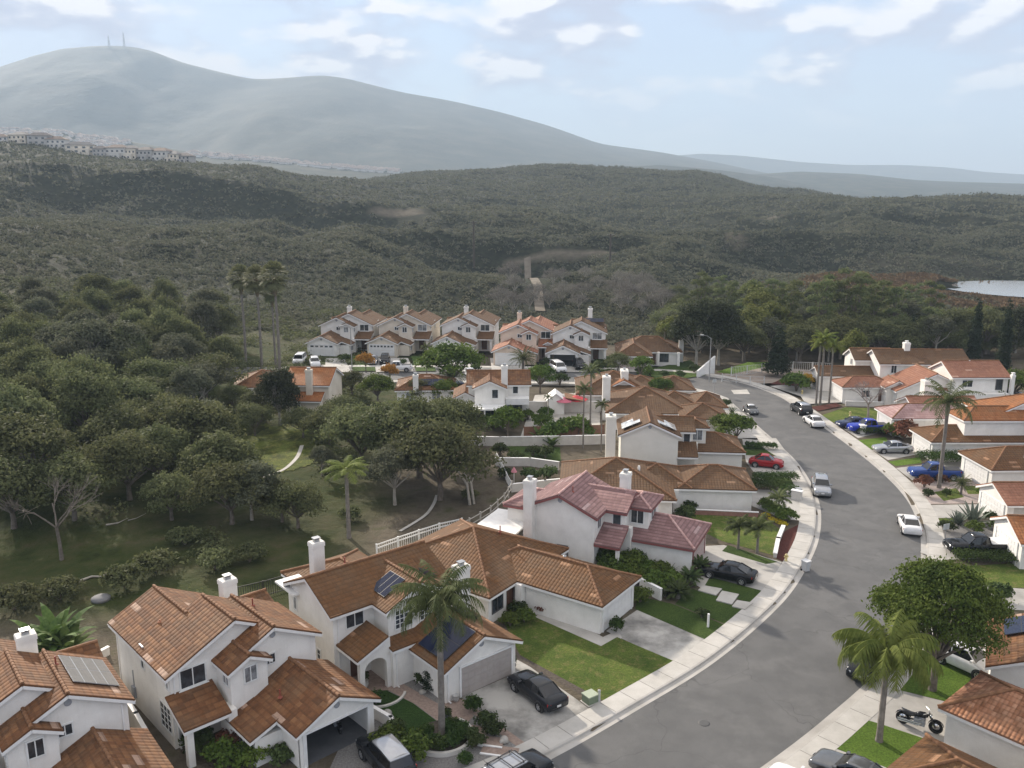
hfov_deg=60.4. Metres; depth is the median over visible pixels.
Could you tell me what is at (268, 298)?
fan palm
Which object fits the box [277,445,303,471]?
drain channel
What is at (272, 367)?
undergrowth
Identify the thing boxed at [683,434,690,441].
window
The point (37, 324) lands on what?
oak tree
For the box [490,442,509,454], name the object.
shrub
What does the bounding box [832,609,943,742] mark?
feather palm
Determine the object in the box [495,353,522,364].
garage door
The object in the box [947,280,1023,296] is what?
pond water
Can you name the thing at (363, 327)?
window
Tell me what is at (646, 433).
house
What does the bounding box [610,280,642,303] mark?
bare scrub
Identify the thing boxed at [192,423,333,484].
grass slope
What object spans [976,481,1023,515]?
house
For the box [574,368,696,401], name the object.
house
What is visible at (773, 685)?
road
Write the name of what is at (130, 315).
oak tree
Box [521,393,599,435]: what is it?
garden patio
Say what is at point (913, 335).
oak tree
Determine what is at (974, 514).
agave
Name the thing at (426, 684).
shrub
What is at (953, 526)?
shrub
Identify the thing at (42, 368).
oak tree
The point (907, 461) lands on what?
lawn
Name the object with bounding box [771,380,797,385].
mulch bed
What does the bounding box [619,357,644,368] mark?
garage door
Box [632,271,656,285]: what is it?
bare scrub
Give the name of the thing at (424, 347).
feather palm
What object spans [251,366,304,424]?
eucalyptus tree
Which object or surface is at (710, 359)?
street lamp
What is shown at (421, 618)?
window
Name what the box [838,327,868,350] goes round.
yellow green tree
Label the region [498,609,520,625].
shrub
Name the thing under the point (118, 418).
oak tree
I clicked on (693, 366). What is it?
shrub
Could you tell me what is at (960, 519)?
agave
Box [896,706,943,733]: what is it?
motorcycle
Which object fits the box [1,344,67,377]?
oak tree
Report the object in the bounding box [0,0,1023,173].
sky
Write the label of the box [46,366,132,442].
oak tree
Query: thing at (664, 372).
shrub
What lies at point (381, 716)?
garden wall
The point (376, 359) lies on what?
parked car
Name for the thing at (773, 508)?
shrub
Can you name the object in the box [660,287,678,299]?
olive tree
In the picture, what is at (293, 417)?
oak tree
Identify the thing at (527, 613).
shrub
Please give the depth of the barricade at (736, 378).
152.22 m
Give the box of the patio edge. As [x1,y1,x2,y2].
[377,691,405,707]
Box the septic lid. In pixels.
[91,593,110,603]
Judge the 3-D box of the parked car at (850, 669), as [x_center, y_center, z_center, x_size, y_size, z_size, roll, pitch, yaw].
[24.929,19.274,61.714,2.080,1.826,4.664,9,15,34]
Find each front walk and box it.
[353,670,473,721]
[535,613,621,645]
[692,575,714,586]
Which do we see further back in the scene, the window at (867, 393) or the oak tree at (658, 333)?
the oak tree at (658, 333)
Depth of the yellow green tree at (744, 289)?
252.86 m
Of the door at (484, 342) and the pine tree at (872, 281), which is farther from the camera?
the pine tree at (872, 281)
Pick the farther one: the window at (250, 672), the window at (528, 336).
the window at (528, 336)
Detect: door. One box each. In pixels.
[309,344,334,355]
[350,660,357,676]
[361,340,366,349]
[369,344,394,355]
[419,340,423,348]
[459,644,512,697]
[482,340,486,349]
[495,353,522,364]
[506,587,513,610]
[593,349,598,358]
[602,587,632,632]
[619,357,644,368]
[651,354,655,363]
[692,536,705,564]
[811,373,818,388]
[832,384,842,401]
[877,412,891,434]
[912,433,930,453]
[963,458,987,483]
[978,490,1004,515]
[995,524,1018,565]
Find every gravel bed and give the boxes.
[330,680,554,767]
[912,480,978,503]
[941,520,993,537]
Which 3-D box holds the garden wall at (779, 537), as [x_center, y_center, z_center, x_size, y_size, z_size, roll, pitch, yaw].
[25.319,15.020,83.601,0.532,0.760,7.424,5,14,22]
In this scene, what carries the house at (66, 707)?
on the ground at (30, 551)
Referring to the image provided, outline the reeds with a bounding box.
[682,270,1023,308]
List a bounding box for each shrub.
[178,726,214,753]
[199,734,240,767]
[215,728,240,756]
[229,741,272,767]
[268,741,294,766]
[338,353,352,360]
[367,723,408,740]
[371,687,385,703]
[380,716,407,730]
[399,727,433,761]
[413,673,422,684]
[418,721,433,735]
[425,732,438,744]
[431,732,449,750]
[444,718,454,733]
[444,729,463,748]
[447,714,459,724]
[448,722,465,737]
[455,719,469,727]
[456,748,474,764]
[462,693,484,711]
[463,726,478,738]
[465,731,488,748]
[470,364,481,369]
[473,709,498,725]
[478,412,495,427]
[481,718,506,735]
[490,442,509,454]
[493,415,519,431]
[497,466,512,477]
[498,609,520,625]
[506,599,527,611]
[507,449,524,456]
[514,606,536,621]
[519,466,541,478]
[523,408,533,419]
[524,444,538,455]
[531,412,553,425]
[536,406,553,416]
[536,420,568,435]
[537,444,554,457]
[539,357,552,365]
[539,464,557,479]
[552,372,570,384]
[556,416,568,424]
[561,414,593,434]
[589,361,605,370]
[595,548,614,560]
[597,552,629,569]
[608,615,624,631]
[617,563,635,573]
[620,547,647,568]
[630,567,646,583]
[634,585,653,602]
[637,558,655,570]
[639,568,669,588]
[646,559,675,571]
[657,569,684,587]
[658,370,669,376]
[674,504,696,517]
[675,370,686,376]
[682,500,698,507]
[688,364,700,371]
[694,607,710,618]
[722,399,731,404]
[757,497,774,506]
[761,501,774,508]
[767,503,786,517]
[776,507,800,521]
[777,483,798,493]
[780,370,810,390]
[880,421,905,437]
[883,419,918,440]
[912,474,934,486]
[922,488,935,496]
[936,474,949,482]
[936,519,958,530]
[941,487,951,496]
[964,519,986,531]
[983,510,997,519]
[986,520,994,528]
[988,581,1015,597]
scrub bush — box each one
[0,580,43,612]
[36,574,85,601]
[98,560,150,592]
[132,546,174,573]
[164,526,201,545]
[194,546,236,570]
[231,540,268,561]
[337,504,361,519]
[461,489,479,498]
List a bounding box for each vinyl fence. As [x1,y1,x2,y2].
[375,518,462,553]
[496,452,510,488]
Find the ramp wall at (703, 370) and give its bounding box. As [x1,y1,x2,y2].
[696,356,715,376]
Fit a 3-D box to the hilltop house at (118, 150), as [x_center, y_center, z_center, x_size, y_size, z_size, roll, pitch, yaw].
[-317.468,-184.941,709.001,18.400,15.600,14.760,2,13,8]
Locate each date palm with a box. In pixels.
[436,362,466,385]
[507,345,536,368]
[950,473,974,493]
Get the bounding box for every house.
[0,134,7,141]
[0,626,173,767]
[7,132,29,142]
[27,132,52,146]
[45,136,69,149]
[63,142,96,155]
[91,146,105,155]
[103,144,125,158]
[107,572,380,767]
[123,145,138,159]
[136,147,153,160]
[151,148,172,160]
[164,151,180,161]
[177,153,195,162]
[234,369,276,402]
[275,536,522,703]
[286,366,343,415]
[304,305,386,355]
[365,305,441,357]
[394,373,455,403]
[413,518,641,633]
[430,305,500,357]
[453,363,530,423]
[478,468,711,571]
[491,311,556,365]
[543,306,607,366]
[560,457,757,513]
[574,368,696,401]
[602,374,728,433]
[605,406,745,466]
[614,336,683,368]
[809,340,969,390]
[832,364,948,404]
[874,378,975,436]
[887,732,996,767]
[909,393,1023,461]
[928,360,1015,398]
[937,670,1023,767]
[958,445,1023,483]
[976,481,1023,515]
[985,613,1023,688]
[990,514,1023,568]
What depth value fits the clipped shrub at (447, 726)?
54.00 m
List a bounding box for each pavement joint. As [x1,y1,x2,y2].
[345,365,943,755]
[534,381,810,748]
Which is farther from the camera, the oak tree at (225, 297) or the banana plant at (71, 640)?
the oak tree at (225, 297)
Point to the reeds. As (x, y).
(912, 278)
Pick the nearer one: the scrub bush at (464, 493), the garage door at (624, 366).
the scrub bush at (464, 493)
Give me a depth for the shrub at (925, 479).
98.68 m
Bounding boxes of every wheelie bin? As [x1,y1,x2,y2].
[800,558,811,571]
[859,424,866,433]
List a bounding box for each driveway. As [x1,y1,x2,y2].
[325,358,350,371]
[375,358,413,371]
[462,659,587,741]
[490,358,521,369]
[565,362,589,371]
[607,610,703,659]
[696,545,781,590]
[712,392,757,439]
[742,438,799,479]
[751,489,799,519]
[771,385,799,395]
[797,387,840,403]
[835,749,886,767]
[841,427,880,437]
[869,690,946,741]
[873,444,917,459]
[897,461,968,479]
[921,548,991,559]
[931,504,982,517]
[945,588,1023,609]
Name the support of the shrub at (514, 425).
on the ground at (30, 551)
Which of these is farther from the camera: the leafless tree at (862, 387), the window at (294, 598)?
the leafless tree at (862, 387)
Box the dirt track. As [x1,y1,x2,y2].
[524,257,544,310]
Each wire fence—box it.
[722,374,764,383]
[731,361,829,375]
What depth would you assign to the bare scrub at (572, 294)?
272.30 m
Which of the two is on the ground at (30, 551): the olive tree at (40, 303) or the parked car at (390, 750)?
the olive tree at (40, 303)
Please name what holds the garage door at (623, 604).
in the house at (553, 581)
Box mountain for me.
[0,46,765,173]
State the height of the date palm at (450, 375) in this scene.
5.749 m
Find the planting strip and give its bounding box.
[515,651,602,701]
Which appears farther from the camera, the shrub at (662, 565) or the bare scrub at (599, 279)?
the bare scrub at (599, 279)
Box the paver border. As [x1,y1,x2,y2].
[458,699,523,745]
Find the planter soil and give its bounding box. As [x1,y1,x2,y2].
[418,720,466,750]
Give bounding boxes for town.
[0,128,401,173]
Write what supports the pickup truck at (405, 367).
on the driveway at (391, 360)
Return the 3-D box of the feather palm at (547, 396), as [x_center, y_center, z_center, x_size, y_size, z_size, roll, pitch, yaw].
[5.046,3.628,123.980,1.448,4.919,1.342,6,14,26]
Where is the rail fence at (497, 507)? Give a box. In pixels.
[466,481,512,522]
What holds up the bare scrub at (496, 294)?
on the ground at (30, 551)
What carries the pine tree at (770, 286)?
on the ground at (30, 551)
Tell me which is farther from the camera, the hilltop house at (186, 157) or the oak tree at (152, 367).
the hilltop house at (186, 157)
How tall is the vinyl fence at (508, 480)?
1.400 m
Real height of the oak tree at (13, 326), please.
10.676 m
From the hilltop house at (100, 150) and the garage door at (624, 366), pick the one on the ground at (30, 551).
the hilltop house at (100, 150)
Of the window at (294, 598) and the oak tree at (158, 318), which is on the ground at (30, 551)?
the oak tree at (158, 318)
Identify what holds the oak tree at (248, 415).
on the grass slope at (279, 446)
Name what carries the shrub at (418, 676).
on the gravel bed at (347, 756)
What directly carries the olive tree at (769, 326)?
on the ground at (30, 551)
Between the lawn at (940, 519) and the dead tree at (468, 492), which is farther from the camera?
the dead tree at (468, 492)
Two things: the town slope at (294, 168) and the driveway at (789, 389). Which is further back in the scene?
the town slope at (294, 168)
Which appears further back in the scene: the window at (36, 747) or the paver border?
the paver border
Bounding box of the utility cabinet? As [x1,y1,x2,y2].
[580,689,599,707]
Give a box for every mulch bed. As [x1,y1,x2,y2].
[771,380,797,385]
[777,525,797,560]
[812,403,840,410]
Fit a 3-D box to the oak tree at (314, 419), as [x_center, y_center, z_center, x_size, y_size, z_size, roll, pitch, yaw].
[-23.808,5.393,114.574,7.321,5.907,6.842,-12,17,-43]
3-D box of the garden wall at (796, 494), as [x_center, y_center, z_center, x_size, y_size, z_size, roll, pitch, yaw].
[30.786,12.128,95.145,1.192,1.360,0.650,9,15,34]
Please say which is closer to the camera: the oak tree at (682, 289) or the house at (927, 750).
the house at (927, 750)
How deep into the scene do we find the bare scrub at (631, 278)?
285.43 m
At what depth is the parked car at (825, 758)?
50.28 m
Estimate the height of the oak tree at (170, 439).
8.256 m
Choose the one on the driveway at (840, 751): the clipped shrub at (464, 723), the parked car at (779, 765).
the parked car at (779, 765)
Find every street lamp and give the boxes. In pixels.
[339,325,352,368]
[700,334,710,381]
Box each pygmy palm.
[724,513,755,548]
[742,512,777,553]
[766,487,791,507]
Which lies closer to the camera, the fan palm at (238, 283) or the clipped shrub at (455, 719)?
the clipped shrub at (455, 719)
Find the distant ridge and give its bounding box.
[679,154,1023,183]
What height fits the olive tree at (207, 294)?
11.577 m
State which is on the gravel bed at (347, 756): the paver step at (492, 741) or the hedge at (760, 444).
the paver step at (492, 741)
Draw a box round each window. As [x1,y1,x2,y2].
[4,753,7,765]
[24,736,46,761]
[59,721,74,738]
[138,643,144,670]
[159,698,172,736]
[165,682,169,691]
[178,661,208,692]
[222,674,229,688]
[243,662,258,684]
[268,651,276,665]
[293,596,297,610]
[316,647,321,658]
[343,327,348,332]
[345,610,364,629]
[359,324,368,331]
[394,609,413,630]
[402,327,406,332]
[418,324,426,331]
[420,607,429,621]
[432,393,440,400]
[465,327,470,332]
[480,324,489,331]
[492,389,497,398]
[492,594,502,614]
[508,405,521,408]
[512,387,517,393]
[526,334,530,339]
[540,331,550,338]
[578,335,583,340]
[592,332,601,339]
[597,517,601,530]
[612,514,621,524]
[630,510,644,524]
[659,353,668,361]
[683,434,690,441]
[693,430,702,440]
[861,390,869,396]
[890,366,896,372]
[962,380,972,386]
[995,379,1002,389]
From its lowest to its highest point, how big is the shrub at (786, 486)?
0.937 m
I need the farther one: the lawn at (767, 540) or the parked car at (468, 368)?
the parked car at (468, 368)
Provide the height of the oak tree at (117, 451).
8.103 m
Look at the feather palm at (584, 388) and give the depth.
112.47 m
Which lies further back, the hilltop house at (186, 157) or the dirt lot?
the hilltop house at (186, 157)
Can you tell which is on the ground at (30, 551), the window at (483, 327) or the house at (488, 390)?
the house at (488, 390)
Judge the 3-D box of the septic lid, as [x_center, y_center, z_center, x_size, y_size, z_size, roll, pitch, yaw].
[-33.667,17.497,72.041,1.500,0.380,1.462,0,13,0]
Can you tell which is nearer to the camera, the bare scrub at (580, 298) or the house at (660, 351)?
the house at (660, 351)
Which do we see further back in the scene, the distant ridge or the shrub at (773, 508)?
the distant ridge
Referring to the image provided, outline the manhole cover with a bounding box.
[698,720,709,725]
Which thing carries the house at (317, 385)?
on the ground at (30, 551)
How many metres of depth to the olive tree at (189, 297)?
191.81 m
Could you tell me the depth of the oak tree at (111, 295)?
182.81 m
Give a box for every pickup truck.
[381,360,412,372]
[846,418,887,433]
[907,461,963,480]
[942,531,1007,556]
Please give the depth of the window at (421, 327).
182.01 m
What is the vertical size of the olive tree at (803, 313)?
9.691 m
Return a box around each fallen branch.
[80,574,105,580]
[106,518,127,525]
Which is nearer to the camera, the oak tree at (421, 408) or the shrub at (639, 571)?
the shrub at (639, 571)
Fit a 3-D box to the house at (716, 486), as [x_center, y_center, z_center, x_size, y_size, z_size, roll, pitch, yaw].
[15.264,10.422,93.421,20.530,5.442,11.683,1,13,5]
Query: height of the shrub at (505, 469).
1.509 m
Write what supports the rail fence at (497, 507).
on the ground at (30, 551)
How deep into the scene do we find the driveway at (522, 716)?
56.94 m
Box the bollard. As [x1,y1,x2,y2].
[598,689,600,701]
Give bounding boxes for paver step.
[467,736,502,748]
[471,725,486,735]
[480,746,518,755]
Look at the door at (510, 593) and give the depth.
69.79 m
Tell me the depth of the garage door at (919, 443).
111.34 m
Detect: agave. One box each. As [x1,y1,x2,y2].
[945,510,968,526]
[950,500,994,521]
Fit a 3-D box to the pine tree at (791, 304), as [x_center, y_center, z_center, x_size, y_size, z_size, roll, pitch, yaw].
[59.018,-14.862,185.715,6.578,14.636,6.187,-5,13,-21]
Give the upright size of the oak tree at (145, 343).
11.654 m
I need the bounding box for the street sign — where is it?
[943,523,949,547]
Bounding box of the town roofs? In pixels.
[0,127,399,171]
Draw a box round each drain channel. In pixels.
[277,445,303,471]
[399,495,436,530]
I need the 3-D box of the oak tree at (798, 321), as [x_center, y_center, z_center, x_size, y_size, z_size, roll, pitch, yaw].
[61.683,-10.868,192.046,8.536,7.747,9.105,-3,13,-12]
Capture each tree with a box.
[0,292,13,305]
[0,300,12,315]
[0,304,34,320]
[0,309,40,326]
[0,314,34,342]
[0,331,46,361]
[0,356,23,381]
[0,373,24,393]
[0,378,77,461]
[0,407,96,500]
[0,452,74,529]
[0,474,101,560]
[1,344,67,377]
[3,371,55,402]
[13,285,61,311]
[13,295,57,319]
[15,275,44,312]
[15,355,67,416]
[20,447,116,520]
[25,320,91,346]
[27,319,56,345]
[31,311,52,322]
[42,314,129,364]
[42,352,127,416]
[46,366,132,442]
[49,293,75,313]
[51,336,93,360]
[53,301,102,322]
[58,297,94,320]
[59,307,112,340]
[62,288,121,310]
[68,349,113,379]
[70,272,117,297]
[71,401,153,445]
[75,412,139,445]
[76,285,116,310]
[79,374,165,415]
[80,428,173,500]
[91,319,163,362]
[96,320,154,380]
[99,308,118,317]
[102,312,123,324]
[103,395,151,412]
[109,419,193,477]
[111,278,134,306]
[111,295,156,317]
[111,344,152,377]
[114,283,144,307]
[117,305,153,327]
[117,355,194,380]
[125,372,186,405]
[132,318,161,344]
[135,470,205,520]
[136,392,200,440]
[145,305,190,334]
[148,289,189,320]
[149,275,184,305]
[149,344,187,365]
[149,395,246,444]
[151,392,184,403]
[155,311,209,351]
[157,332,189,351]
[158,364,213,399]
[163,332,210,360]
[172,350,249,399]
[172,427,269,498]
[178,361,232,399]
[178,395,226,441]
[179,289,209,313]
[179,458,267,524]
[183,289,231,307]
[183,297,219,332]
[185,287,229,338]
[192,300,239,332]
[195,300,239,337]
[206,333,244,369]
[218,383,250,411]
[225,456,280,520]
[230,401,275,435]
[233,390,272,407]
[250,477,298,522]
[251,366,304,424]
[260,477,327,528]
[278,405,325,437]
[298,402,343,444]
[307,445,341,475]
[313,401,379,468]
[323,394,362,407]
[341,368,364,394]
[344,395,419,452]
[354,351,374,372]
[354,371,395,402]
[355,444,424,505]
[368,387,470,478]
[378,363,399,376]
[381,415,506,500]
[405,378,431,396]
[412,339,487,377]
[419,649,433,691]
[428,394,491,436]
[430,378,457,394]
[454,468,474,503]
[454,470,470,504]
[487,405,525,435]
[526,363,557,392]
[603,351,630,370]
[628,355,655,374]
[647,308,680,338]
[647,310,679,332]
[648,376,673,390]
[654,327,689,345]
[655,314,679,339]
[659,299,690,311]
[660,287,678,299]
[663,295,688,306]
[663,296,730,364]
[669,285,688,294]
[677,295,691,304]
[687,270,716,303]
[689,296,757,365]
[708,284,726,298]
[708,412,733,428]
[711,275,727,296]
[713,412,756,435]
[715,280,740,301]
[722,298,743,308]
[728,301,774,353]
[730,320,771,361]
[734,301,751,353]
[734,338,762,358]
[736,279,764,293]
[739,284,781,306]
[755,316,788,358]
[760,301,794,332]
[761,325,792,375]
[763,283,776,290]
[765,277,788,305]
[767,314,799,343]
[774,278,805,347]
[783,322,825,363]
[784,299,815,308]
[785,328,808,360]
[793,318,806,349]
[794,306,813,343]
[802,372,815,381]
[804,273,837,346]
[804,287,823,297]
[804,290,818,298]
[804,311,832,354]
[806,310,835,325]
[814,313,875,358]
[818,287,854,309]
[822,328,842,361]
[830,275,861,318]
[837,318,876,349]
[838,267,871,317]
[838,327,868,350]
[850,311,886,345]
[850,380,888,417]
[861,553,1017,691]
[864,277,889,309]
[865,280,893,319]
[866,316,906,347]
[869,308,891,321]
[882,282,913,321]
[885,317,939,348]
[887,299,929,317]
[896,287,910,298]
[907,283,925,304]
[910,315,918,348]
[919,307,944,348]
[919,314,958,348]
[920,279,947,312]
[922,306,945,348]
[930,305,974,348]
[937,329,970,350]
[959,306,1019,353]
[966,296,983,359]
[966,303,992,314]
[981,336,999,357]
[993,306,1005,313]
[994,297,1014,369]
[1003,304,1023,352]
[1007,367,1023,393]
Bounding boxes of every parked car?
[309,355,320,365]
[356,730,416,767]
[368,355,377,364]
[379,353,389,364]
[463,367,473,374]
[482,748,553,767]
[507,669,568,712]
[572,357,585,369]
[699,560,757,585]
[743,404,758,414]
[748,453,783,469]
[767,762,804,767]
[790,401,812,415]
[802,415,825,427]
[808,748,882,767]
[811,472,831,496]
[835,416,861,428]
[846,656,877,682]
[871,440,913,453]
[897,514,922,535]
[939,641,988,677]
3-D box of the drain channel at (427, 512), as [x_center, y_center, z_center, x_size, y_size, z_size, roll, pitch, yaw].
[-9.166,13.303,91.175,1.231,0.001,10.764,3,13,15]
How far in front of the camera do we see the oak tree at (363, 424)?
99.86 m
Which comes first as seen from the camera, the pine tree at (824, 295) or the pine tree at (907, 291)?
the pine tree at (824, 295)
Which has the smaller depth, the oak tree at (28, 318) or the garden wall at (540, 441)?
the garden wall at (540, 441)
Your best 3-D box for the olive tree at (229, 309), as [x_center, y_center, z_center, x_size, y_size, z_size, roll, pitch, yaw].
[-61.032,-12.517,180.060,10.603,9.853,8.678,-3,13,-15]
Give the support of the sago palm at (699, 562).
on the ground at (30, 551)
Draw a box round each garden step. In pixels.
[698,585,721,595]
[716,591,738,604]
[732,600,752,609]
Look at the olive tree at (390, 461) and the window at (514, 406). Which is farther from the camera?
the window at (514, 406)
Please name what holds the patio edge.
on the gravel bed at (347, 756)
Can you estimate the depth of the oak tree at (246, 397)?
127.08 m
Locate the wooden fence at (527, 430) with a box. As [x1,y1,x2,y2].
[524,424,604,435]
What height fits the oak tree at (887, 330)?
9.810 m
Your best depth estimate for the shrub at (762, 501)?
92.23 m
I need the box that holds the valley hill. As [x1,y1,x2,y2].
[752,172,1023,196]
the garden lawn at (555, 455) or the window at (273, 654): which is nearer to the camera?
the window at (273, 654)
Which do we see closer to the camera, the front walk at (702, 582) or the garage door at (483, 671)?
the garage door at (483, 671)
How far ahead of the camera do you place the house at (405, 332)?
180.68 m
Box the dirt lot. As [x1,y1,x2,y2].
[723,367,811,383]
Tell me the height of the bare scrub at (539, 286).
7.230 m
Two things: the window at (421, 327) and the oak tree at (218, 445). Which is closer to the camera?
the oak tree at (218, 445)
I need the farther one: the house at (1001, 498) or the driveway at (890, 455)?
the driveway at (890, 455)
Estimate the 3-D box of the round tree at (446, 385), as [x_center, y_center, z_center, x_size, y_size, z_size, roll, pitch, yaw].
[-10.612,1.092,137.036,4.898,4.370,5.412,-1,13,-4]
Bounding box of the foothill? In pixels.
[628,165,863,195]
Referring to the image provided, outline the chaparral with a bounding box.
[0,140,1023,345]
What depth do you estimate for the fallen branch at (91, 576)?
76.19 m
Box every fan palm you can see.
[226,263,252,361]
[243,263,268,368]
[258,260,288,369]
[259,289,283,367]
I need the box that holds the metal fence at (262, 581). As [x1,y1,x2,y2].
[237,576,284,594]
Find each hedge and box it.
[745,440,777,448]
[750,476,785,490]
[752,470,800,480]
[857,426,890,432]
[914,448,966,462]
[950,545,1018,563]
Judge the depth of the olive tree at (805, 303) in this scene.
204.05 m
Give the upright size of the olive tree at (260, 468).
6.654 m
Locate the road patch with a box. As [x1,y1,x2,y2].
[731,390,749,393]
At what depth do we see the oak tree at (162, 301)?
164.82 m
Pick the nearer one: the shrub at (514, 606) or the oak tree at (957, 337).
the shrub at (514, 606)
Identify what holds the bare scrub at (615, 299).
on the ground at (30, 551)
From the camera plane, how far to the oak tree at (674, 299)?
237.25 m
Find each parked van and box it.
[292,352,306,363]
[549,359,566,372]
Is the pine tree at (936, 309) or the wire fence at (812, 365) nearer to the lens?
the wire fence at (812, 365)
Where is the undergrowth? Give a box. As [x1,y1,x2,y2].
[0,274,383,592]
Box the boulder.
[499,735,508,743]
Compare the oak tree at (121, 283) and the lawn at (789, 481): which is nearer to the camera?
the lawn at (789, 481)
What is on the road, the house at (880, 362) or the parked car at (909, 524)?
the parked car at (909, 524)
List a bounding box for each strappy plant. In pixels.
[652,585,670,597]
[680,575,698,590]
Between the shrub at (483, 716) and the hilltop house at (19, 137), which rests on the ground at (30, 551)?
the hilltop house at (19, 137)
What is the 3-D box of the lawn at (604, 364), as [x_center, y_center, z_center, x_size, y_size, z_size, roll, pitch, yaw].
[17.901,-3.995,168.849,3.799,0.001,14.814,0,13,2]
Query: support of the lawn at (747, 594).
on the ground at (30, 551)
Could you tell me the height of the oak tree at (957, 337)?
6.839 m
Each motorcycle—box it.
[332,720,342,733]
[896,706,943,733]
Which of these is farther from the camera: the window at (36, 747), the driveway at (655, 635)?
the driveway at (655, 635)
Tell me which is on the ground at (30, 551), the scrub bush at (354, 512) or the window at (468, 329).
the scrub bush at (354, 512)
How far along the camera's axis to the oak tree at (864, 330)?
176.16 m
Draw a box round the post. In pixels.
[707,613,709,626]
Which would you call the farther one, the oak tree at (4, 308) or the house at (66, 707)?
the oak tree at (4, 308)
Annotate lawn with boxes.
[350,356,375,370]
[411,356,435,370]
[505,618,672,699]
[508,446,560,460]
[594,356,614,370]
[635,598,723,638]
[636,360,702,377]
[675,590,740,623]
[691,514,778,554]
[705,578,760,601]
[718,362,767,373]
[722,545,776,563]
[742,445,774,455]
[763,476,793,485]
[823,407,876,421]
[837,721,921,766]
[859,437,887,449]
[888,457,921,465]
[902,663,971,700]
[935,488,963,500]
[938,518,953,520]
[965,486,978,493]
[969,563,1023,587]
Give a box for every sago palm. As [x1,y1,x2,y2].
[663,576,694,600]
[680,565,703,586]
[691,554,710,572]
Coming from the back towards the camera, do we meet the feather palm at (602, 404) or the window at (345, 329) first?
the window at (345, 329)
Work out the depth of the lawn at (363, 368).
163.90 m
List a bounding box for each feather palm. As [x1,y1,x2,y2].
[319,455,368,538]
[387,559,489,734]
[421,342,430,373]
[544,393,551,413]
[573,381,594,447]
[579,360,601,424]
[594,398,609,451]
[659,323,668,337]
[809,336,832,404]
[812,328,838,404]
[822,337,845,403]
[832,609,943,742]
[914,378,985,487]
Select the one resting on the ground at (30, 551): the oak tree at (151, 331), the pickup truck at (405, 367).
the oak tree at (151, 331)
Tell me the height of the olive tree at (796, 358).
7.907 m
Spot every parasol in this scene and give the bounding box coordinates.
[556,397,571,402]
[570,395,587,401]
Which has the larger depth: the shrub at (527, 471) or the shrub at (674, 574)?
the shrub at (527, 471)
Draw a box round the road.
[223,367,920,767]
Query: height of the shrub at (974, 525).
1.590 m
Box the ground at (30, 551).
[0,143,1023,767]
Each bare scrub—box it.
[481,284,512,310]
[495,260,525,279]
[499,291,530,312]
[500,273,526,291]
[519,288,542,309]
[524,282,546,300]
[540,267,563,286]
[540,290,560,307]
[550,281,575,302]
[558,268,570,280]
[562,283,577,295]
[567,292,588,309]
[571,280,596,299]
[577,266,593,277]
[589,275,605,286]
[601,276,630,296]
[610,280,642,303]
[610,293,634,307]
[611,269,625,281]
[619,271,642,286]
[631,298,650,311]
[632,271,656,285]
[637,278,662,300]
[643,286,675,307]
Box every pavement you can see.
[321,365,945,767]
[393,380,813,767]
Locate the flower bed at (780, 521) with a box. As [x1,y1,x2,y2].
[760,512,788,525]
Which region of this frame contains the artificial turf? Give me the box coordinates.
[373,690,435,730]
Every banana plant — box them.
[9,609,83,652]
[19,602,94,650]
[37,616,95,650]
[529,425,544,439]
[542,433,560,445]
[581,429,597,434]
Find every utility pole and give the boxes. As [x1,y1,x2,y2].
[470,221,476,267]
[607,234,613,261]
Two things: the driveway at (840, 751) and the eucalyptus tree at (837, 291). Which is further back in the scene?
the eucalyptus tree at (837, 291)
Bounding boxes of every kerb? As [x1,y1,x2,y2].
[283,366,928,767]
[393,381,820,758]
[417,717,470,757]
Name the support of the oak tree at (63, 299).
on the ground at (30, 551)
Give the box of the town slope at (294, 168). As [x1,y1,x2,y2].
[16,130,407,179]
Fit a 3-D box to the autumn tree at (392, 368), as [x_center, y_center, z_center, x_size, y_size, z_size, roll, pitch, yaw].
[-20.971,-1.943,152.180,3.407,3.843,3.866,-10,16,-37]
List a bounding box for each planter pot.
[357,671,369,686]
[419,689,426,694]
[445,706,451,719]
[452,693,459,701]
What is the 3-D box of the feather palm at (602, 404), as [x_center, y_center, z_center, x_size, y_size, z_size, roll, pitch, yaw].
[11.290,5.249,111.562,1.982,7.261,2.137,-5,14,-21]
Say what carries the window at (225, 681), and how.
in the house at (249, 669)
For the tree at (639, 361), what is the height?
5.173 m
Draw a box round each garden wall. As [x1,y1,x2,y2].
[101,645,109,656]
[127,703,147,728]
[373,705,393,723]
[470,435,605,445]
[495,457,559,469]
[511,478,559,491]
[529,401,600,412]
[639,577,662,600]
[693,509,758,516]
[773,525,785,557]
[791,488,803,500]
[845,401,882,406]
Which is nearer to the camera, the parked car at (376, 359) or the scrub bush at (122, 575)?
the scrub bush at (122, 575)
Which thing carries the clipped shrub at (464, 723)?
on the planter soil
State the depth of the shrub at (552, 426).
116.33 m

